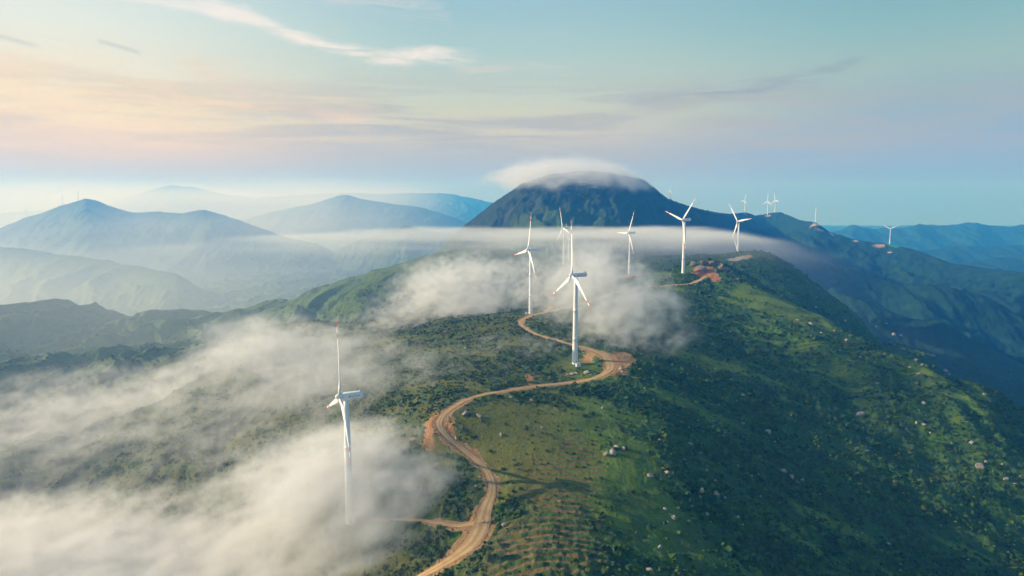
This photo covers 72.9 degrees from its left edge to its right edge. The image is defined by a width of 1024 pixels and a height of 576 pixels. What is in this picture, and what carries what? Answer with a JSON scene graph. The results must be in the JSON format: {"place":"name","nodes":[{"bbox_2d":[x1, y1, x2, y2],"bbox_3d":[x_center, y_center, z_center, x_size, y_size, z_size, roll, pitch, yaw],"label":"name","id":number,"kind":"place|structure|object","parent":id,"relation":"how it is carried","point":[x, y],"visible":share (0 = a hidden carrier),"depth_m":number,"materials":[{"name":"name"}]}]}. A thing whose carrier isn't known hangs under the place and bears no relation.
{"place":"outdoors","nodes":[
{"label":"outdoors","id":0,"kind":"place"},
{"bbox_2d":[374,518,483,526],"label":"dirt track","id":1,"kind":"structure","parent":0,"point":[438,522],"depth_m":387.50,"materials":[{"name":"brown soil"}]},
{"bbox_2d":[0,171,1023,575],"bbox_3d":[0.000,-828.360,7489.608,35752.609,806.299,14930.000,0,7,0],"label":"terrain","id":2,"kind":"structure","parent":0,"point":[946,295],"depth_m":788.56,"materials":[{"name":"green plant"}]},
{"bbox_2d":[326,322,363,525],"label":"wind turbine","id":3,"kind":"object","parent":2,"relation":"on","point":[349,506],"visible":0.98,"depth_m":425.27,"materials":[{"name":"white paint"}]},
{"bbox_2d":[0,249,1023,575],"bbox_3d":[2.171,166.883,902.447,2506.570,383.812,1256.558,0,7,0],"label":"undergrowth","id":4,"kind":"object","parent":2,"relation":"on","point":[762,547],"visible":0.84,"depth_m":568.16,"materials":[{"name":"green plant"}]},
{"bbox_2d":[515,220,538,313],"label":"wind turbine","id":5,"kind":"object","parent":2,"relation":"on","point":[528,249],"visible":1,"depth_m":871.02,"materials":[{"name":"paint"}]},
{"bbox_2d":[556,207,568,264],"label":"wind turbine","id":6,"kind":"object","parent":2,"relation":"on","point":[564,229],"visible":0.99,"depth_m":1517.44,"materials":[{"name":"paint"}]},
{"bbox_2d":[562,224,572,260],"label":"wind turbine","id":7,"kind":"object","parent":2,"relation":"on","point":[568,238],"visible":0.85,"depth_m":1565.60,"materials":[{"name":"paint"}]},
{"bbox_2d":[551,224,590,364],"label":"wind turbine","id":8,"kind":"object","parent":2,"relation":"on","point":[575,321],"visible":0.98,"depth_m":623.55,"materials":[{"name":"paint"}]},
{"bbox_2d":[610,449,615,455],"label":"boulder","id":9,"kind":"object","parent":2,"relation":"on","point":[612,451],"visible":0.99,"depth_m":445.77,"materials":[{"name":"stone"}]},
{"bbox_2d":[615,213,634,273],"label":"wind turbine","id":10,"kind":"object","parent":2,"relation":"on","point":[629,259],"visible":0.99,"depth_m":1344.57,"materials":[{"name":"paint"}]},
{"bbox_2d":[665,199,694,272],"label":"wind turbine","id":11,"kind":"object","parent":2,"relation":"on","point":[683,248],"visible":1,"depth_m":1057.68,"materials":[{"name":"paint"}]},
{"bbox_2d":[690,261,696,266],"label":"boulder","id":12,"kind":"object","parent":2,"relation":"on","point":[693,263],"visible":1,"depth_m":1073.34,"materials":[{"name":"stone"}]},
{"bbox_2d":[700,260,706,265],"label":"boulder","id":13,"kind":"object","parent":2,"relation":"on","point":[703,262],"visible":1,"depth_m":1067.86,"materials":[{"name":"stone"}]},
{"bbox_2d":[707,260,717,265],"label":"boulder","id":14,"kind":"object","parent":2,"relation":"on","point":[712,263],"visible":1,"depth_m":1063.54,"materials":[{"name":"stone"}]},
{"bbox_2d":[717,263,722,268],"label":"boulder","id":15,"kind":"object","parent":2,"relation":"on","point":[719,265],"visible":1,"depth_m":1059.89,"materials":[{"name":"stone"}]},
{"bbox_2d":[730,206,751,251],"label":"wind turbine","id":16,"kind":"object","parent":2,"relation":"on","point":[742,220],"visible":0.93,"depth_m":1485.89,"materials":[{"name":"paint"}]},
{"bbox_2d":[857,411,864,416],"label":"boulder","id":17,"kind":"object","parent":2,"relation":"on","point":[860,414],"visible":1,"depth_m":662.62,"materials":[{"name":"stone"}]},
{"bbox_2d":[975,463,984,468],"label":"boulder","id":18,"kind":"object","parent":2,"relation":"on","point":[979,465],"visible":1,"depth_m":574.60,"materials":[{"name":"stone"}]},
{"bbox_2d":[0,0,1023,225],"label":"sky","id":19,"kind":"structure","parent":0,"point":[858,112],"materials":[{"name":"blue"}]},
{"bbox_2d":[533,306,551,314],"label":"dirt path","id":20,"kind":"structure","parent":0,"point":[549,308],"depth_m":898.03,"materials":[{"name":"beige soil"}]},
{"bbox_2d":[417,276,705,575],"bbox_3d":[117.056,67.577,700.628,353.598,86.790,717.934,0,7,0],"label":"dirt road","id":21,"kind":"structure","parent":0,"point":[476,535],"depth_m":417.68,"materials":[{"name":"brown soil"}]}
]}

